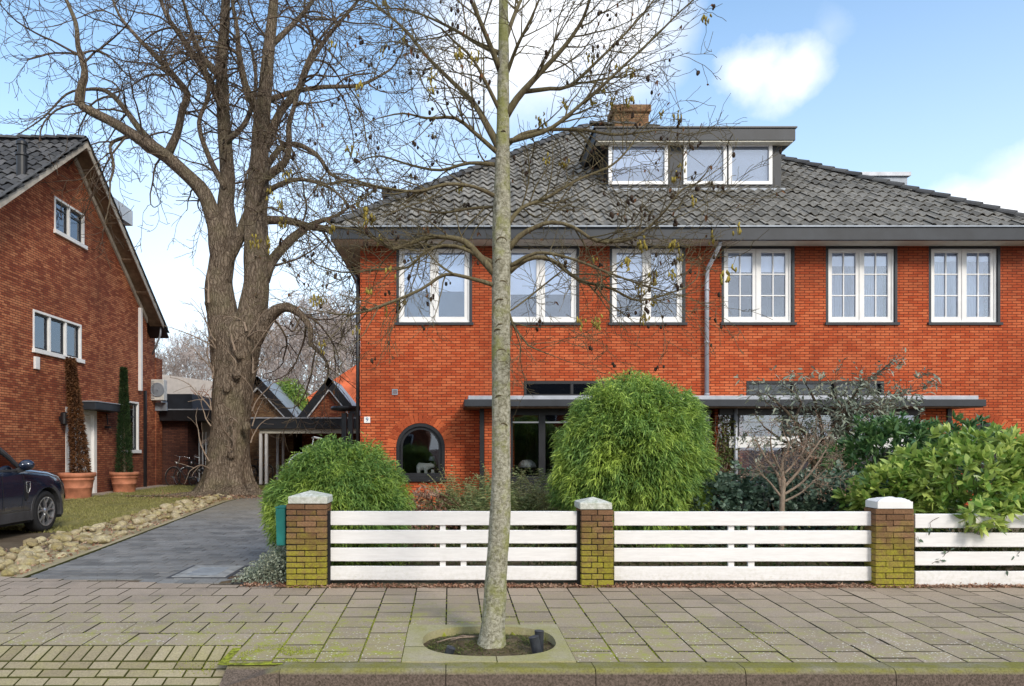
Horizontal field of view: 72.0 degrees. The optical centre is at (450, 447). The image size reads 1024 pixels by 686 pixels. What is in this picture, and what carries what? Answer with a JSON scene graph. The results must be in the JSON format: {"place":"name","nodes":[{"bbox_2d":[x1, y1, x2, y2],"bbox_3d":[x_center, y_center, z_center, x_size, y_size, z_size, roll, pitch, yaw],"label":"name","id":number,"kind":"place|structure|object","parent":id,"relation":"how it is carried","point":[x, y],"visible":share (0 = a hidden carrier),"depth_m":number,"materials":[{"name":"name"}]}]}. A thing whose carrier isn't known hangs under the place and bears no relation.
{"place":"outdoors","nodes":[
{"label":"outdoors","id":0,"kind":"place"},
{"bbox_2d":[0,531,79,551],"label":"parking strip","id":1,"kind":"object","parent":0,"point":[10,539],"visible":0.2,"depth_m":10.89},
{"bbox_2d":[0,447,64,531],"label":"parked car","id":2,"kind":"object","parent":1,"relation":"on","point":[32,499],"visible":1,"depth_m":11.10,"materials":[{"name":"blue paint"}]},
{"bbox_2d":[0,646,241,685],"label":"driveway apron","id":3,"kind":"object","parent":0,"point":[57,665],"visible":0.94,"depth_m":4.95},
{"bbox_2d":[91,485,170,496],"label":"side path","id":4,"kind":"structure","parent":0,"point":[138,488],"depth_m":23.46,"materials":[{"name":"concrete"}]},
{"bbox_2d":[57,472,96,498],"bbox_3d":[-10.130,1.040,19.050,0.940,0.720,0.940,0,0,0],"label":"terracotta pot","id":5,"kind":"object","parent":4,"relation":"on","point":[78,485],"visible":0.84,"depth_m":18.72,"materials":[{"name":"ceramic"}]},
{"bbox_2d":[63,356,92,472],"bbox_3d":[-10.119,-0.800,19.062,0.760,3.356,0.670,0,0,0],"label":"dead conifer","id":6,"kind":"object","parent":5,"relation":"in","point":[74,395],"visible":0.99,"depth_m":18.95,"materials":[{"name":"brown plant"}]},
{"bbox_2d":[109,472,138,491],"bbox_3d":[-10.130,1.080,21.800,0.860,0.640,0.860,0,0,0],"label":"terracotta pot","id":7,"kind":"object","parent":4,"relation":"on","point":[124,481],"visible":0.97,"depth_m":21.50,"materials":[{"name":"ceramic"}]},
{"bbox_2d":[114,366,133,471],"bbox_3d":[-10.148,-0.827,21.817,0.608,3.434,0.626,0,0,0],"label":"cypress","id":8,"kind":"object","parent":7,"relation":"in","point":[124,422],"visible":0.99,"depth_m":21.70,"materials":[{"name":"green plant"}]},
{"bbox_2d":[0,480,276,577],"bbox_3d":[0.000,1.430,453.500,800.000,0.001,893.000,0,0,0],"label":"ground","id":9,"kind":"structure","parent":0,"point":[257,482],"depth_m":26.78,"materials":[{"name":"green plant"}]},
{"bbox_2d":[0,134,169,492],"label":"gabled house","id":10,"kind":"structure","parent":9,"relation":"on","point":[64,292],"depth_m":19.60,"materials":[{"name":"red brick"}]},
{"bbox_2d":[32,309,84,363],"bbox_3d":[-10.725,-2.995,19.187,0.190,1.110,2.484,0,0,0],"label":"window","id":11,"kind":"structure","parent":10,"relation":"in","point":[53,336],"depth_m":19.16,"materials":[{"name":"white paint"}]},
{"bbox_2d":[53,196,87,249],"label":"window","id":12,"kind":"structure","parent":10,"relation":"in","point":[70,228],"depth_m":19.67,"materials":[{"name":"white paint"}]},
{"bbox_2d":[121,401,141,452],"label":"window","id":13,"kind":"structure","parent":10,"relation":"in","point":[134,406],"depth_m":23.94,"materials":[{"name":"white paint"}]},
{"bbox_2d":[151,379,167,410],"bbox_3d":[-10.807,-1.923,25.758,0.810,1.120,0.485,0,0,0],"label":"air conditioner","id":14,"kind":"object","parent":10,"relation":"attached to","point":[158,389],"visible":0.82,"depth_m":25.55,"materials":[{"name":"metal"}]},
{"bbox_2d":[0,497,237,576],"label":"rock bed","id":15,"kind":"object","parent":9,"relation":"on","point":[54,553],"visible":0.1,"depth_m":10.42,"materials":[{"name":"beige stone"}]},
{"bbox_2d":[1,569,14,575],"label":"border rock","id":16,"kind":"object","parent":15,"relation":"on","point":[5,572],"visible":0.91,"depth_m":7.64,"materials":[{"name":"stone"}]},
{"bbox_2d":[4,553,17,560],"bbox_3d":[-5.327,1.335,8.504,0.144,0.095,0.182,-6,-20,-24],"label":"border rock","id":17,"kind":"object","parent":15,"relation":"on","point":[12,556],"visible":0.77,"depth_m":8.45,"materials":[{"name":"stone"}]},
{"bbox_2d":[18,565,31,572],"bbox_3d":[-4.831,1.378,7.958,0.167,0.085,0.187,14,11,-20],"label":"border rock","id":18,"kind":"object","parent":15,"relation":"on","point":[24,567],"visible":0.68,"depth_m":7.92,"materials":[{"name":"stone"}]},
{"bbox_2d":[19,558,35,564],"bbox_3d":[-5.022,1.378,8.360,0.178,0.130,0.236,-5,4,9],"label":"border rock","id":19,"kind":"object","parent":15,"relation":"on","point":[26,561],"visible":0.6,"depth_m":8.29,"materials":[{"name":"stone"}]},
{"bbox_2d":[50,542,63,550],"bbox_3d":[-5.316,1.334,9.478,0.152,0.111,0.138,0,0,-5],"label":"border rock","id":20,"kind":"object","parent":15,"relation":"on","point":[54,545],"visible":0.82,"depth_m":9.45,"materials":[{"name":"stone"}]},
{"bbox_2d":[60,534,71,541],"bbox_3d":[-5.657,1.338,10.305,0.270,0.126,0.156,0,0,9],"label":"border rock","id":21,"kind":"object","parent":15,"relation":"on","point":[64,538],"visible":0.77,"depth_m":10.24,"materials":[{"name":"stone"}]},
{"bbox_2d":[94,535,110,543],"bbox_3d":[-5.064,1.338,10.209,0.260,0.121,0.150,8,9,25],"label":"border rock","id":22,"kind":"object","parent":15,"relation":"on","point":[102,539],"visible":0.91,"depth_m":10.16,"materials":[{"name":"stone"}]},
{"bbox_2d":[14,496,246,577],"bbox_3d":[-5.410,1.419,15.080,0.450,0.062,15.244,0,0,-5],"label":"driveway edging","id":23,"kind":"object","parent":9,"relation":"on","point":[47,567],"visible":0.46,"depth_m":9.92,"materials":[{"name":"grey concrete"}]},
{"bbox_2d":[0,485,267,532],"bbox_3d":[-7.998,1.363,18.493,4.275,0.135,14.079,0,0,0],"label":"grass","id":24,"kind":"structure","parent":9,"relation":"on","point":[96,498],"depth_m":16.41,"materials":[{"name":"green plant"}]},
{"bbox_2d":[127,495,173,496],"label":"fallen branch","id":25,"kind":"object","parent":9,"relation":"on","point":[148,495],"visible":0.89,"depth_m":19.53,"materials":[{"name":"brown wood"}]},
{"bbox_2d":[156,333,204,378],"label":"tree","id":26,"kind":"object","parent":9,"relation":"on","point":[169,362],"visible":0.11,"depth_m":61.96,"materials":[{"name":"grey plant"}]},
{"bbox_2d":[155,325,211,379],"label":"tree","id":27,"kind":"object","parent":9,"relation":"on","point":[178,372],"visible":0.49,"depth_m":55.18,"materials":[{"name":"grey plant"}]},
{"bbox_2d":[165,455,203,486],"bbox_3d":[-9.490,0.858,25.066,1.811,1.133,0.624,0,-7,22],"label":"bicycle","id":28,"kind":"object","parent":9,"relation":"on","point":[180,471],"visible":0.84,"depth_m":25.10,"materials":[{"name":"metal"}]},
{"bbox_2d":[159,394,211,484],"bbox_3d":[-10.132,-0.300,28.785,2.537,3.600,5.230,0,0,0],"label":"flat roof annex","id":29,"kind":"object","parent":9,"relation":"on","point":[180,437],"visible":0.59,"depth_m":26.60,"materials":[{"name":"brick"}]},
{"bbox_2d":[161,314,210,379],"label":"tree","id":30,"kind":"object","parent":9,"relation":"on","point":[201,345],"visible":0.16,"depth_m":79.36,"materials":[{"name":"grey plant"}]},
{"bbox_2d":[113,490,263,500],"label":"wood chips","id":31,"kind":"object","parent":9,"relation":"on","point":[234,496],"visible":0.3,"depth_m":19.34,"materials":[{"name":"brown plant"}]},
{"bbox_2d":[169,322,212,379],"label":"tree","id":32,"kind":"object","parent":9,"relation":"on","point":[197,350],"visible":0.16,"depth_m":65.55,"materials":[{"name":"grey plant"}]},
{"bbox_2d":[177,455,205,485],"bbox_3d":[-8.996,0.856,25.543,1.811,1.133,0.624,0,6,-20],"label":"bicycle","id":33,"kind":"object","parent":9,"relation":"on","point":[182,468],"visible":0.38,"depth_m":25.39,"materials":[{"name":"metal"}]},
{"bbox_2d":[188,319,212,380],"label":"tree","id":34,"kind":"object","parent":9,"relation":"on","point":[209,373],"visible":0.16,"depth_m":57.45,"materials":[{"name":"plant"}]},
{"bbox_2d":[0,0,520,498],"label":"old tree","id":35,"kind":"object","parent":9,"relation":"on","point":[234,358],"visible":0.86,"depth_m":20.27,"materials":[{"name":"brown plant"}]},
{"bbox_2d":[251,455,273,482],"bbox_3d":[-7.466,0.854,27.605,0.624,1.133,1.811,3,1,20],"label":"bicycle","id":36,"kind":"object","parent":9,"relation":"on","point":[256,469],"visible":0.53,"depth_m":27.49,"materials":[{"name":"metal"}]},
{"bbox_2d":[250,376,301,479],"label":"gabled shed","id":37,"kind":"structure","parent":9,"relation":"on","point":[293,443],"depth_m":30.00,"materials":[{"name":"black wood"}]},
{"bbox_2d":[259,317,312,392],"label":"tree","id":38,"kind":"object","parent":9,"relation":"on","point":[264,350],"visible":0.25,"depth_m":60.25,"materials":[{"name":"plant"}]},
{"bbox_2d":[257,306,320,397],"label":"tree","id":39,"kind":"object","parent":9,"relation":"on","point":[277,373],"visible":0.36,"depth_m":51.59,"materials":[{"name":"plant"}]},
{"bbox_2d":[256,287,322,390],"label":"tree","id":40,"kind":"object","parent":9,"relation":"on","point":[287,325],"visible":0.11,"depth_m":63.29,"materials":[{"name":"plant"}]},
{"bbox_2d":[276,377,308,409],"bbox_3d":[-7.745,-0.990,33.511,2.243,4.786,2.077,0,0,0],"label":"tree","id":41,"kind":"object","parent":9,"relation":"on","point":[288,390],"visible":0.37,"depth_m":33.24,"materials":[{"name":"green plant"}]},
{"bbox_2d":[250,417,355,483],"bbox_3d":[-5.600,0.125,29.130,6.800,2.550,5.140,0,0,0],"label":"carport","id":42,"kind":"object","parent":9,"relation":"on","point":[276,425],"visible":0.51,"depth_m":26.60,"materials":[{"name":"paint"}]},
{"bbox_2d":[267,282,339,396],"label":"tree","id":43,"kind":"object","parent":9,"relation":"on","point":[301,353],"visible":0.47,"depth_m":54.04,"materials":[{"name":"plant"}]},
{"bbox_2d":[286,283,355,390],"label":"tree","id":44,"kind":"object","parent":9,"relation":"on","point":[335,340],"visible":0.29,"depth_m":53.66,"materials":[{"name":"plant"}]},
{"bbox_2d":[295,302,347,388],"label":"tree","id":45,"kind":"object","parent":9,"relation":"on","point":[316,353],"visible":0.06,"depth_m":77.89,"materials":[{"name":"plant"}]},
{"bbox_2d":[293,306,355,388],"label":"tree","id":46,"kind":"object","parent":9,"relation":"on","point":[316,367],"visible":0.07,"depth_m":61.98,"materials":[{"name":"plant"}]},
{"bbox_2d":[298,377,355,452],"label":"gabled shed","id":47,"kind":"structure","parent":9,"relation":"on","point":[315,407],"depth_m":30.00,"materials":[{"name":"wood"}]},
{"bbox_2d":[311,292,355,384],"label":"tree","id":48,"kind":"object","parent":9,"relation":"on","point":[343,342],"visible":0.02,"depth_m":60.37,"materials":[{"name":"plant"}]},
{"bbox_2d":[311,295,355,385],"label":"tree","id":49,"kind":"object","parent":9,"relation":"on","point":[327,336],"visible":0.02,"depth_m":78.57,"materials":[{"name":"grey plant"}]},
{"bbox_2d":[315,282,355,375],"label":"tree","id":50,"kind":"object","parent":9,"relation":"on","point":[328,305],"visible":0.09,"depth_m":65.05,"materials":[{"name":"plant"}]},
{"bbox_2d":[328,104,1023,510],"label":"semi detached house","id":51,"kind":"structure","parent":9,"relation":"on","point":[864,270],"depth_m":16.00,"materials":[{"name":"orange brick"}]},
{"bbox_2d":[396,423,446,481],"bbox_3d":[-0.681,0.111,16.215,1.194,1.331,0.570,0,0,0],"label":"arched window","id":52,"kind":"structure","parent":51,"relation":"in","point":[414,477],"depth_m":16.01,"materials":[{"name":"black paint"}]},
{"bbox_2d":[416,463,434,472],"bbox_3d":[-0.577,0.494,16.300,0.443,0.293,0.199,0,0,0],"label":"bear figurine","id":53,"kind":"object","parent":51,"relation":"on","point":[425,467],"visible":0.86,"depth_m":16.23,"materials":[{"name":"white ceramic"}]},
{"bbox_2d":[395,246,473,324],"bbox_3d":[-0.368,-3.693,16.051,1.790,1.804,0.202,0,0,0],"label":"window","id":54,"kind":"structure","parent":51,"relation":"in","point":[458,284],"depth_m":16.06,"materials":[{"name":"paint"}]},
{"bbox_2d":[518,460,535,466],"bbox_3d":[1.730,-0.198,15.850,0.430,1.283,0.430,0,0,0],"label":"pendant lamp","id":55,"kind":"object","parent":51,"relation":"hanging from","point":[524,463],"visible":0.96,"depth_m":15.71,"materials":[{"name":"grey metal"}]},
{"bbox_2d":[510,246,580,324],"bbox_3d":[2.070,-3.693,16.051,1.801,1.804,0.202,0,0,0],"label":"window","id":56,"kind":"structure","parent":51,"relation":"in","point":[518,286],"depth_m":16.07,"materials":[{"name":"paint"}]},
{"bbox_2d":[525,381,646,395],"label":"transom window","id":57,"kind":"structure","parent":51,"relation":"in","point":[544,388],"depth_m":16.07,"materials":[{"name":"black glass"}]},
{"bbox_2d":[608,246,687,324],"bbox_3d":[4.497,-3.693,16.051,1.790,1.804,0.202,0,0,0],"label":"window","id":58,"kind":"structure","parent":51,"relation":"in","point":[614,256],"depth_m":16.06,"materials":[{"name":"paint"}]},
{"bbox_2d":[710,414,747,501],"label":"climbing ivy","id":59,"kind":"object","parent":51,"relation":"attached to","point":[724,443],"visible":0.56,"depth_m":15.28,"materials":[{"name":"green plant"}]},
{"bbox_2d":[720,246,796,324],"bbox_3d":[7.016,-3.693,16.051,1.725,1.804,0.202,0,0,0],"label":"window","id":60,"kind":"structure","parent":51,"relation":"in","point":[759,259],"depth_m":16.06,"materials":[{"name":"paint"}]},
{"bbox_2d":[746,381,883,395],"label":"transom window","id":61,"kind":"structure","parent":51,"relation":"in","point":[800,384],"depth_m":16.07,"materials":[{"name":"black glass"}]},
{"bbox_2d":[825,246,899,324],"bbox_3d":[9.378,-3.693,16.051,1.692,1.804,0.202,0,0,0],"label":"window","id":62,"kind":"structure","parent":51,"relation":"in","point":[858,257],"depth_m":16.06,"materials":[{"name":"paint"}]},
{"bbox_2d":[927,246,1002,324],"bbox_3d":[11.724,-3.693,16.051,1.692,1.804,0.202,0,0,0],"label":"window","id":63,"kind":"structure","parent":51,"relation":"in","point":[961,255],"depth_m":16.06,"materials":[{"name":"paint"}]},
{"bbox_2d":[29,497,283,586],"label":"driveway","id":64,"kind":"structure","parent":0,"point":[228,533],"depth_m":9.52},
{"bbox_2d":[167,565,248,578],"bbox_3d":[-2.710,1.402,7.900,0.660,0.036,0.800,0,0,0],"label":"manhole cover","id":65,"kind":"object","parent":64,"relation":"on","point":[211,571],"visible":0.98,"depth_m":7.83,"materials":[{"name":"metal"}]},
{"bbox_2d":[219,541,286,583],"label":"creeping plant","id":66,"kind":"object","parent":64,"relation":"on","point":[272,566],"visible":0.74,"depth_m":7.23,"materials":[{"name":"grey plant"}]},
{"bbox_2d":[90,524,257,586],"bbox_3d":[-3.800,1.412,15.900,4.200,0.001,17.800,0,0,0],"label":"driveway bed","id":67,"kind":"object","parent":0,"point":[254,585],"visible":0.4,"depth_m":7.39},
{"bbox_2d":[162,375,212,397],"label":"white garage","id":68,"kind":"structure","parent":0,"point":[174,384],"depth_m":36.00,"materials":[{"name":"paint"}]},
{"bbox_2d":[299,365,355,405],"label":"red roofed house","id":69,"kind":"structure","parent":0,"point":[348,387],"depth_m":41.42,"materials":[{"name":"tile"}]},
{"bbox_2d":[330,406,355,448],"bbox_3d":[-2.786,0.146,19.000,0.920,2.508,0.920,0,0,0],"label":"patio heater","id":70,"kind":"object","parent":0,"point":[347,409],"visible":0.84,"depth_m":18.92,"materials":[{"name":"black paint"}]},
{"bbox_2d":[0,577,1023,664],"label":"sidewalk","id":71,"kind":"structure","parent":0,"point":[948,625],"depth_m":5.88,"materials":[{"name":"concrete"}]},
{"bbox_2d":[20,591,834,674],"bbox_3d":[-0.378,1.487,5.851,6.712,0.165,2.040,0,0,0],"label":"moss","id":72,"kind":"object","parent":71,"relation":"on","point":[288,648],"visible":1,"depth_m":5.20,"materials":[{"name":"green plant"}]},
{"bbox_2d":[402,624,575,662],"bbox_3d":[0.265,1.500,5.270,1.200,0.124,0.880,0,0,0],"label":"tree pit surround","id":73,"kind":"object","parent":71,"relation":"on","point":[421,635],"visible":0.63,"depth_m":5.13,"materials":[{"name":"concrete"}]},
{"bbox_2d":[421,634,553,659],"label":"soil","id":74,"kind":"structure","parent":73,"relation":"in","point":[513,639],"depth_m":5.25,"materials":[{"name":"brown soil"}]},
{"bbox_2d":[445,645,455,653],"bbox_3d":[-0.011,1.481,5.025,0.100,0.126,0.067,0,0,17],"label":"irrigation pipe","id":75,"kind":"object","parent":74,"relation":"on","point":[450,649],"visible":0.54,"depth_m":5.00,"materials":[{"name":"plastic"}]},
{"bbox_2d":[437,635,478,642],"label":"fallen twigs","id":76,"kind":"object","parent":74,"relation":"on","point":[460,636],"visible":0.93,"depth_m":5.34,"materials":[{"name":"wood"}]},
{"bbox_2d":[426,632,551,658],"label":"pit weeds","id":77,"kind":"object","parent":74,"relation":"on","point":[461,649],"visible":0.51,"depth_m":5.29,"materials":[{"name":"green plant"}]},
{"bbox_2d":[222,0,799,648],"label":"street tree","id":78,"kind":"object","parent":74,"relation":"on","point":[500,266],"visible":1,"depth_m":5.23,"materials":[{"name":"plant"}]},
{"bbox_2d":[529,635,541,653],"bbox_3d":[0.622,1.453,5.100,0.107,0.172,0.076,0,0,0],"label":"irrigation pipe","id":79,"kind":"object","parent":74,"relation":"on","point":[534,640],"visible":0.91,"depth_m":5.07,"materials":[{"name":"plastic"}]},
{"bbox_2d":[534,629,543,651],"bbox_3d":[0.658,1.442,5.200,0.073,0.171,0.072,0,0,0],"label":"irrigation pipe","id":80,"kind":"object","parent":74,"relation":"on","point":[539,632],"visible":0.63,"depth_m":5.17,"materials":[{"name":"plastic"}]},
{"bbox_2d":[240,578,1023,588],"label":"fallen leaves","id":81,"kind":"object","parent":71,"relation":"on","point":[749,585],"visible":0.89,"depth_m":7.03,"materials":[{"name":"brown plant"}]},
{"bbox_2d":[0,0,1023,394],"label":"sky","id":82,"kind":"structure","parent":0,"point":[931,90],"materials":[{"name":"blue"}]},
{"bbox_2d":[281,508,1023,587],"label":"garden bed","id":83,"kind":"object","parent":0,"point":[561,582],"visible":0.06,"depth_m":7.36,"materials":[{"name":"soil"}]},
{"bbox_2d":[286,490,332,587],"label":"brick pillar","id":84,"kind":"structure","parent":83,"relation":"on","point":[306,537],"depth_m":7.02,"materials":[{"name":"brick"}]},
{"bbox_2d":[275,505,286,545],"bbox_3d":[-1.721,0.797,7.220,0.106,0.392,0.250,0,0,0],"label":"mailbox","id":85,"kind":"object","parent":84,"relation":"attached to","point":[281,527],"visible":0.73,"depth_m":7.10,"materials":[{"name":"teal metal"}]},
{"bbox_2d":[256,431,416,565],"bbox_3d":[-1.339,0.659,8.365,1.945,1.703,1.866,0,0,0],"label":"bamboo shrub","id":86,"kind":"object","parent":83,"relation":"on","point":[354,478],"visible":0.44,"depth_m":7.92,"materials":[{"name":"green plant"}]},
{"bbox_2d":[405,485,460,546],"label":"withered shrub","id":87,"kind":"object","parent":83,"relation":"on","point":[426,495],"visible":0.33,"depth_m":9.87,"materials":[{"name":"brown plant"}]},
{"bbox_2d":[416,484,472,528],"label":"fern","id":88,"kind":"object","parent":83,"relation":"on","point":[436,499],"visible":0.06,"depth_m":10.80,"materials":[{"name":"green plant"}]},
{"bbox_2d":[415,465,488,529],"bbox_3d":[0.095,0.800,10.261,1.392,1.115,1.385,0,0,-10],"label":"fern","id":89,"kind":"object","parent":83,"relation":"on","point":[469,488],"visible":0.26,"depth_m":10.23,"materials":[{"name":"green plant"}]},
{"bbox_2d":[326,510,580,586],"bbox_3d":[0.034,1.071,7.120,2.576,0.859,0.080,0,0,0],"label":"fence panel","id":90,"kind":"object","parent":83,"relation":"on","point":[443,553],"visible":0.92,"depth_m":7.10,"materials":[{"name":"paint"}]},
{"bbox_2d":[429,473,520,529],"bbox_3d":[0.352,0.847,9.797,1.282,1.025,1.238,0,0,0],"label":"fern","id":91,"kind":"object","parent":83,"relation":"on","point":[480,502],"visible":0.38,"depth_m":9.69,"materials":[{"name":"green plant"}]},
{"bbox_2d":[460,461,544,510],"bbox_3d":[0.818,0.784,10.949,1.383,1.145,1.433,0,0,3],"label":"fern","id":92,"kind":"object","parent":83,"relation":"on","point":[510,485],"visible":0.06,"depth_m":11.02,"materials":[{"name":"green plant"}]},
{"bbox_2d":[479,475,554,529],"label":"fern","id":93,"kind":"object","parent":83,"relation":"on","point":[518,504],"visible":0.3,"depth_m":9.72,"materials":[{"name":"green plant"}]},
{"bbox_2d":[511,459,556,529],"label":"fern","id":94,"kind":"object","parent":83,"relation":"on","point":[543,527],"visible":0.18,"depth_m":10.08,"materials":[{"name":"green plant"}]},
{"bbox_2d":[521,469,568,543],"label":"fern","id":95,"kind":"object","parent":83,"relation":"on","point":[560,526],"visible":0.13,"depth_m":9.85,"materials":[{"name":"green plant"}]},
{"bbox_2d":[574,497,613,587],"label":"brick pillar","id":96,"kind":"structure","parent":83,"relation":"on","point":[596,545],"depth_m":7.02,"materials":[{"name":"brick"}]},
{"bbox_2d":[543,367,723,547],"bbox_3d":[2.372,0.192,9.315,2.354,2.502,2.162,0,0,0],"label":"bamboo shrub","id":97,"kind":"object","parent":83,"relation":"on","point":[632,443],"visible":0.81,"depth_m":8.71,"materials":[{"name":"green plant"}]},
{"bbox_2d":[339,505,1023,580],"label":"ground cover","id":98,"kind":"object","parent":83,"relation":"on","point":[552,563],"visible":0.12,"depth_m":7.94,"materials":[{"name":"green plant"}]},
{"bbox_2d":[614,511,872,583],"bbox_3d":[2.980,1.073,7.120,2.641,0.855,0.080,0,0,0],"label":"fence panel","id":99,"kind":"object","parent":83,"relation":"on","point":[730,537],"visible":0.98,"depth_m":7.10,"materials":[{"name":"paint"}]},
{"bbox_2d":[729,412,856,563],"bbox_3d":[4.104,0.594,8.290,1.533,2.064,1.029,0,0,0],"label":"dwarf tree","id":100,"kind":"object","parent":83,"relation":"on","point":[782,482],"visible":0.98,"depth_m":8.29,"materials":[{"name":"brown plant"}]},
{"bbox_2d":[688,459,952,550],"bbox_3d":[4.544,0.794,8.977,3.417,1.299,2.138,0,0,0],"label":"evergreen hedge","id":101,"kind":"object","parent":83,"relation":"on","point":[734,495],"visible":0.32,"depth_m":8.80,"materials":[{"name":"green plant"}]},
{"bbox_2d":[734,347,942,477],"bbox_3d":[6.513,-0.368,11.490,3.574,2.515,1.866,0,0,0],"label":"silver shrub","id":102,"kind":"object","parent":83,"relation":"on","point":[843,416],"visible":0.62,"depth_m":11.35,"materials":[{"name":"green plant"}]},
{"bbox_2d":[864,496,913,587],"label":"brick pillar","id":103,"kind":"structure","parent":83,"relation":"on","point":[892,541],"depth_m":7.02,"materials":[{"name":"yellow brick"}]},
{"bbox_2d":[815,409,1008,494],"bbox_3d":[6.811,0.414,10.199,3.146,1.977,1.892,0,0,0],"label":"laurel","id":104,"kind":"object","parent":83,"relation":"on","point":[891,426],"visible":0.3,"depth_m":9.97,"materials":[{"name":"green plant"}]},
{"bbox_2d":[830,421,1023,570],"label":"spotted laurel","id":105,"kind":"object","parent":83,"relation":"on","point":[913,475],"visible":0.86,"depth_m":7.70,"materials":[{"name":"green plant"}]},
{"bbox_2d":[914,514,1023,584],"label":"fence panel","id":106,"kind":"object","parent":83,"relation":"on","point":[957,539],"visible":0.87,"depth_m":7.10,"materials":[{"name":"paint"}]},
{"bbox_2d":[918,517,1023,575],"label":"vine","id":107,"kind":"object","parent":106,"relation":"attached to","point":[921,540],"visible":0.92,"depth_m":7.09,"materials":[{"name":"green plant"}]},
{"label":"road","id":108,"kind":"structure","parent":0,"visible":0},
{"bbox_2d":[219,661,1023,685],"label":"kerb","id":109,"kind":"structure","parent":108,"relation":"on","point":[658,674],"depth_m":4.68,"materials":[{"name":"concrete"}]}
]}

